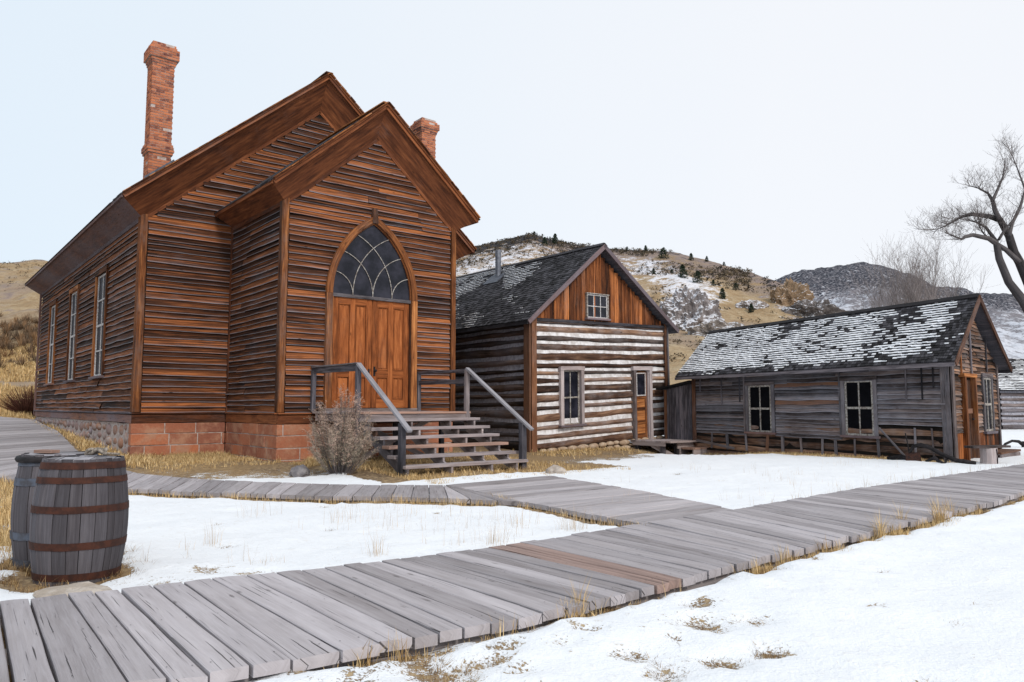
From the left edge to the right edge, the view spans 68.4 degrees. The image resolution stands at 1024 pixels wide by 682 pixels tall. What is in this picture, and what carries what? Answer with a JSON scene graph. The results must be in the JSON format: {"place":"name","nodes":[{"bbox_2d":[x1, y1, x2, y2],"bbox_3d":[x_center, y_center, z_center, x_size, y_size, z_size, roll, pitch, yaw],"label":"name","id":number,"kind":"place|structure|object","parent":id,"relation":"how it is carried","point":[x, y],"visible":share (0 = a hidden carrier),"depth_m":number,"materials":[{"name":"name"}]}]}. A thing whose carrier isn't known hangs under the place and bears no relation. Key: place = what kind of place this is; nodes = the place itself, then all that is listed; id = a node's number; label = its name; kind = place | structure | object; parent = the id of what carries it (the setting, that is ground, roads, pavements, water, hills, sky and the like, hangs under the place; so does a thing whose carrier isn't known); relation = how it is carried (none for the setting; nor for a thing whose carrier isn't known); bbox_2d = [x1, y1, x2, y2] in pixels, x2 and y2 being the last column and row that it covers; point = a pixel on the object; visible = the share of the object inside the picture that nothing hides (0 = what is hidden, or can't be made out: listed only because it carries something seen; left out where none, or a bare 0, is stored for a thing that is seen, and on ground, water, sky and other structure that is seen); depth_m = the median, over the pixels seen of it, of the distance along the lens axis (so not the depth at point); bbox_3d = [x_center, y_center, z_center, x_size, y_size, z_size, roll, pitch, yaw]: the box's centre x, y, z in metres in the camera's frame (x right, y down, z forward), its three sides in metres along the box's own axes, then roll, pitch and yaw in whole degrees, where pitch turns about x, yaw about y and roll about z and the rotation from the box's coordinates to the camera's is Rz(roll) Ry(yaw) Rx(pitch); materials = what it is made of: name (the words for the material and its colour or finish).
{"place":"outdoors","nodes":[
{"label":"outdoors","id":0,"kind":"place"},
{"bbox_2d":[84,447,119,455],"bbox_3d":[-3.248,0.875,5.966,0.260,0.063,0.096,0,-5,0],"label":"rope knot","id":1,"kind":"object","parent":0,"point":[94,451],"visible":1,"depth_m":5.94,"materials":[{"name":"beige fabric"}]},
{"bbox_2d":[0,234,802,386],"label":"hill","id":2,"kind":"structure","parent":0,"point":[16,300],"depth_m":119.27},
{"bbox_2d":[0,344,38,418],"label":"slope grass","id":3,"kind":"structure","parent":2,"relation":"on","point":[18,372],"depth_m":43.06,"materials":[{"name":"beige plant"}]},
{"bbox_2d":[0,307,41,368],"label":"slope brush","id":4,"kind":"object","parent":2,"relation":"on","point":[10,327],"visible":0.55,"depth_m":55.82,"materials":[{"name":"brown plant"}]},
{"bbox_2d":[0,232,818,374],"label":"hillside scrub","id":5,"kind":"object","parent":2,"relation":"on","point":[742,273],"visible":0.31,"depth_m":158.12,"materials":[{"name":"plant"}]},
{"bbox_2d":[541,237,547,245],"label":"juniper tree","id":6,"kind":"object","parent":2,"relation":"on","point":[544,241],"visible":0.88,"depth_m":174.96,"materials":[{"name":"green plant"}]},
{"bbox_2d":[552,234,558,243],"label":"juniper tree","id":7,"kind":"object","parent":2,"relation":"on","point":[554,240],"visible":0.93,"depth_m":179.78,"materials":[{"name":"green plant"}]},
{"bbox_2d":[658,247,668,258],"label":"juniper tree","id":8,"kind":"object","parent":2,"relation":"on","point":[664,253],"visible":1,"depth_m":169.74,"materials":[{"name":"green plant"}]},
{"bbox_2d":[678,264,687,278],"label":"juniper tree","id":9,"kind":"object","parent":2,"relation":"on","point":[682,267],"visible":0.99,"depth_m":130.02,"materials":[{"name":"green plant"}]},
{"bbox_2d":[659,286,723,330],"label":"rock outcrop","id":10,"kind":"object","parent":2,"relation":"on","point":[684,307],"visible":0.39,"depth_m":84.20,"materials":[{"name":"stone"}]},
{"bbox_2d":[692,270,703,282],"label":"juniper tree","id":11,"kind":"object","parent":2,"relation":"on","point":[698,274],"visible":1,"depth_m":126.11,"materials":[{"name":"green plant"}]},
{"bbox_2d":[686,318,744,336],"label":"rock outcrop","id":12,"kind":"object","parent":2,"relation":"on","point":[703,329],"visible":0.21,"depth_m":75.64,"materials":[{"name":"stone"}]},
{"bbox_2d":[719,288,725,298],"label":"juniper tree","id":13,"kind":"object","parent":2,"relation":"on","point":[722,293],"visible":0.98,"depth_m":114.56,"materials":[{"name":"green plant"}]},
{"bbox_2d":[747,303,754,312],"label":"juniper tree","id":14,"kind":"object","parent":2,"relation":"on","point":[750,307],"visible":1,"depth_m":108.69,"materials":[{"name":"green plant"}]},
{"bbox_2d":[735,300,769,309],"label":"rock outcrop","id":15,"kind":"object","parent":2,"relation":"on","point":[756,304],"visible":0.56,"depth_m":110.28,"materials":[{"name":"stone"}]},
{"bbox_2d":[769,277,814,305],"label":"rock outcrop","id":16,"kind":"object","parent":2,"relation":"on","point":[790,292],"visible":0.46,"depth_m":115.99,"materials":[{"name":"stone"}]},
{"bbox_2d":[781,299,846,317],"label":"rock outcrop","id":17,"kind":"object","parent":2,"relation":"on","point":[808,308],"visible":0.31,"depth_m":106.97,"materials":[{"name":"stone"}]},
{"bbox_2d":[0,417,1023,681],"bbox_3d":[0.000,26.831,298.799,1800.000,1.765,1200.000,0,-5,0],"label":"ground","id":18,"kind":"structure","parent":0,"point":[848,615],"depth_m":5.77,"materials":[{"name":"white snow"}]},
{"bbox_2d":[0,384,36,414],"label":"twig bush","id":19,"kind":"object","parent":18,"relation":"on","point":[26,405],"visible":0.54,"depth_m":31.64,"materials":[{"name":"brown plant"}]},
{"bbox_2d":[9,451,97,570],"bbox_3d":[-3.831,1.406,6.347,0.659,0.926,0.659,-1,-5,10],"label":"barrel","id":20,"kind":"object","parent":18,"relation":"on","point":[24,484],"visible":0.31,"depth_m":6.07,"materials":[{"name":"wood"}]},
{"bbox_2d":[34,449,59,452],"bbox_3d":[-3.930,0.932,6.363,0.200,0.026,0.085,-2,-5,20],"label":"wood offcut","id":21,"kind":"object","parent":20,"relation":"on","point":[46,451],"visible":1,"depth_m":6.33,"materials":[{"name":"brown wood"}]},
{"bbox_2d":[33,581,111,597],"bbox_3d":[-2.991,1.738,5.148,0.523,0.146,0.333,0,-5,0],"label":"rock","id":22,"kind":"object","parent":18,"relation":"on","point":[72,588],"visible":0.38,"depth_m":5.09,"materials":[{"name":"beige stone"}]},
{"bbox_2d":[29,455,128,586],"bbox_3d":[-3.324,1.359,5.806,0.663,0.925,0.664,3,-6,-23],"label":"barrel","id":23,"kind":"object","parent":18,"relation":"on","point":[79,516],"visible":0.98,"depth_m":5.56,"materials":[{"name":"grey wood"}]},
{"bbox_2d":[24,40,480,461],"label":"church","id":24,"kind":"structure","parent":18,"relation":"on","point":[227,290],"depth_m":18.17,"materials":[{"name":"orange wood"}]},
{"bbox_2d":[43,299,58,385],"bbox_3d":[-16.449,0.075,26.907,0.150,3.005,1.580,4,-6,-39],"label":"window","id":25,"kind":"structure","parent":24,"relation":"in","point":[53,306],"depth_m":27.17,"materials":[{"name":"white wood"}]},
{"bbox_2d":[63,284,80,382],"bbox_3d":[-13.858,-0.201,23.742,0.150,3.003,1.580,4,-6,-39],"label":"window","id":26,"kind":"structure","parent":24,"relation":"in","point":[74,293],"depth_m":23.96,"materials":[{"name":"grey wood"}]},
{"bbox_2d":[88,265,110,378],"bbox_3d":[-11.266,-0.479,20.577,0.150,3.001,1.580,4,-6,-39],"label":"window","id":27,"kind":"structure","parent":24,"relation":"in","point":[101,295],"depth_m":20.75,"materials":[{"name":"grey wood"}]},
{"bbox_2d":[332,296,371,407],"bbox_3d":[-3.679,0.268,17.291,0.994,2.520,0.045,4,-6,-39],"label":"door","id":28,"kind":"structure","parent":24,"relation":"in","point":[352,317],"depth_m":17.28,"materials":[{"name":"orange wood"}]},
{"bbox_2d":[325,208,417,303],"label":"arched window","id":29,"kind":"structure","parent":24,"relation":"in","point":[370,263],"depth_m":17.78,"materials":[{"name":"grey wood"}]},
{"bbox_2d":[370,300,408,407],"bbox_3d":[-2.868,0.321,17.891,0.994,2.520,0.138,4,-6,-39],"label":"door","id":30,"kind":"structure","parent":24,"relation":"in","point":[390,320],"depth_m":17.92,"materials":[{"name":"orange wood"}]},
{"bbox_2d":[0,416,521,505],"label":"boardwalk","id":31,"kind":"structure","parent":18,"relation":"on","point":[19,436],"depth_m":11.41,"materials":[{"name":"grey wood"}]},
{"bbox_2d":[289,464,309,476],"bbox_3d":[-3.837,2.387,13.589,0.357,0.324,0.335,0,-5,0],"label":"rock","id":32,"kind":"object","parent":18,"relation":"on","point":[302,470],"visible":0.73,"depth_m":13.49,"materials":[{"name":"grey stone"}]},
{"bbox_2d":[302,385,380,474],"bbox_3d":[-3.105,1.643,13.778,1.371,1.742,1.498,-2,-6,25],"label":"sagebrush","id":33,"kind":"object","parent":18,"relation":"on","point":[344,456],"visible":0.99,"depth_m":13.66,"materials":[{"name":"grey plant"}]},
{"bbox_2d":[310,362,533,476],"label":"wooden steps","id":34,"kind":"structure","parent":18,"relation":"on","point":[394,456],"depth_m":15.36,"materials":[{"name":"grey wood"}]},
{"bbox_2d":[0,410,949,557],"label":"golden grass","id":35,"kind":"structure","parent":18,"relation":"on","point":[140,460],"depth_m":15.90,"materials":[{"name":"beige plant"}]},
{"bbox_2d":[0,473,988,681],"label":"dry grass","id":36,"kind":"structure","parent":18,"relation":"on","point":[15,582],"depth_m":4.49,"materials":[{"name":"beige plant"}]},
{"bbox_2d":[0,464,1023,681],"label":"boardwalk","id":37,"kind":"structure","parent":18,"relation":"on","point":[245,628],"depth_m":4.83,"materials":[{"name":"grey wood"}]},
{"bbox_2d":[2,477,1023,668],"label":"dry grass","id":38,"kind":"structure","parent":18,"relation":"on","point":[940,518],"depth_m":7.52,"materials":[{"name":"beige plant"}]},
{"bbox_2d":[545,465,565,473],"bbox_3d":[0.839,2.512,14.429,0.397,0.285,0.293,0,-5,0],"label":"rock","id":39,"kind":"object","parent":18,"relation":"on","point":[557,469],"visible":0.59,"depth_m":14.34,"materials":[{"name":"beige stone"}]},
{"bbox_2d":[451,243,678,451],"bbox_3d":[-0.036,0.483,27.211,6.766,7.353,9.850,4,-6,-39],"label":"log cabin","id":40,"kind":"object","parent":18,"relation":"on","point":[568,350],"visible":0.67,"depth_m":23.44,"materials":[{"name":"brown wood"}]},
{"bbox_2d":[558,366,586,427],"bbox_3d":[1.796,1.661,22.567,1.045,1.837,0.200,4,-6,-39],"label":"window","id":41,"kind":"structure","parent":40,"relation":"in","point":[571,402],"depth_m":22.65,"materials":[{"name":"grey wood"}]},
{"bbox_2d":[585,292,610,320],"bbox_3d":[2.680,-1.064,23.507,1.038,0.855,0.130,4,-6,-39],"label":"window","id":42,"kind":"structure","parent":40,"relation":"in","point":[601,306],"depth_m":23.55,"materials":[{"name":"grey paint"}]},
{"bbox_2d":[636,372,647,438],"bbox_3d":[4.210,2.104,24.593,0.585,2.229,0.060,4,-6,-39],"label":"door","id":43,"kind":"structure","parent":40,"relation":"in","point":[642,429],"depth_m":24.63,"materials":[{"name":"brown wood"}]},
{"bbox_2d":[143,457,1017,564],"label":"pale stalks","id":44,"kind":"object","parent":18,"relation":"on","point":[574,524],"visible":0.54,"depth_m":7.99,"materials":[{"name":"plant"}]},
{"bbox_2d":[449,476,732,525],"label":"boardwalk","id":45,"kind":"structure","parent":18,"relation":"on","point":[546,493],"depth_m":9.90,"materials":[{"name":"grey wood"}]},
{"bbox_2d":[631,438,706,454],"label":"cabin platform","id":46,"kind":"structure","parent":18,"relation":"on","point":[680,446],"depth_m":23.39,"materials":[{"name":"grey wood"}]},
{"bbox_2d":[656,380,692,439],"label":"plank shed","id":47,"kind":"structure","parent":18,"relation":"on","point":[678,424],"depth_m":24.41,"materials":[{"name":"grey wood"}]},
{"bbox_2d":[696,439,734,448],"bbox_3d":[6.153,3.128,22.847,0.042,0.262,1.371,4,-6,-38],"label":"fallen plank","id":48,"kind":"object","parent":18,"relation":"on","point":[716,444],"visible":1,"depth_m":22.80,"materials":[{"name":"grey wood"}]},
{"bbox_2d":[675,293,1012,461],"bbox_3d":[9.364,1.380,22.135,4.394,4.611,8.608,4,-6,-38],"label":"clapboard cabin","id":49,"kind":"object","parent":18,"relation":"on","point":[851,382],"visible":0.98,"depth_m":20.07,"materials":[{"name":"grey wood"}]},
{"bbox_2d":[744,381,776,434],"bbox_3d":[7.236,1.954,22.012,0.193,1.525,1.040,4,-7,-42],"label":"window","id":50,"kind":"structure","parent":49,"relation":"in","point":[760,397],"depth_m":22.02,"materials":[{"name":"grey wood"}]},
{"bbox_2d":[839,376,880,438],"bbox_3d":[9.063,1.728,19.685,0.193,1.608,1.040,4,-7,-42],"label":"window","id":51,"kind":"structure","parent":49,"relation":"in","point":[859,410],"depth_m":19.70,"materials":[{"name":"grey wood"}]},
{"bbox_2d":[967,380,974,457],"bbox_3d":[11.301,1.927,18.630,0.624,1.951,0.101,4,-7,-42],"label":"door","id":52,"kind":"structure","parent":49,"relation":"in","point":[970,410],"depth_m":18.76,"materials":[{"name":"brown wood"}]},
{"bbox_2d":[980,373,997,433],"bbox_3d":[12.471,1.632,19.705,0.908,1.569,0.120,4,-7,-42],"label":"window","id":53,"kind":"structure","parent":49,"relation":"in","point":[986,382],"depth_m":19.75,"materials":[{"name":"grey wood"}]},
{"bbox_2d":[878,427,904,454],"bbox_3d":[9.209,2.492,18.151,0.690,0.810,0.093,-4,-6,36],"label":"leaning plank","id":54,"kind":"object","parent":18,"relation":"on","point":[891,441],"visible":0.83,"depth_m":18.18,"materials":[{"name":"grey wood"}]},
{"bbox_2d":[846,220,1000,308],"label":"bare willow","id":55,"kind":"object","parent":18,"relation":"on","point":[910,295],"visible":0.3,"depth_m":45.44,"materials":[{"name":"plant"}]},
{"bbox_2d":[887,433,975,464],"bbox_3d":[9.537,2.498,17.436,0.523,0.702,2.041,3,-6,-32],"label":"horse plough","id":56,"kind":"object","parent":18,"relation":"on","point":[911,456],"visible":0.85,"depth_m":17.50,"materials":[{"name":"metal"}]},
{"bbox_2d":[905,124,1023,311],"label":"cottonwood tree","id":57,"kind":"object","parent":18,"relation":"on","point":[1011,251],"visible":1,"depth_m":42.74,"materials":[{"name":"grey plant"}]},
{"bbox_2d":[964,445,1010,463],"bbox_3d":[10.742,2.602,16.979,1.020,0.493,0.392,1,-5,-15],"label":"stump bench","id":58,"kind":"object","parent":18,"relation":"on","point":[988,454],"visible":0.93,"depth_m":16.86,"materials":[{"name":"grey wood"}]},
{"bbox_2d":[998,449,1020,457],"bbox_3d":[12.596,2.906,19.347,1.650,0.206,0.410,4,-7,-42],"label":"doorstep","id":59,"kind":"object","parent":18,"relation":"on","point":[1003,453],"visible":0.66,"depth_m":19.25,"materials":[{"name":"wood"}]},
{"bbox_2d":[998,358,1023,428],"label":"log hut","id":60,"kind":"object","parent":18,"relation":"on","point":[1011,390],"visible":0.3,"depth_m":37.12,"materials":[{"name":"grey wood"}]},
{"bbox_2d":[1003,440,1023,446],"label":"iron implement","id":61,"kind":"object","parent":18,"relation":"on","point":[1021,443],"visible":0.73,"depth_m":23.39,"materials":[{"name":"black metal"}]},
{"bbox_2d":[0,0,1023,293],"label":"sky","id":62,"kind":"structure","parent":0,"point":[777,139],"materials":[{"name":"white"}]},
{"bbox_2d":[775,262,1023,358],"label":"rocky hill","id":63,"kind":"structure","parent":0,"point":[1004,310],"depth_m":275.52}
]}

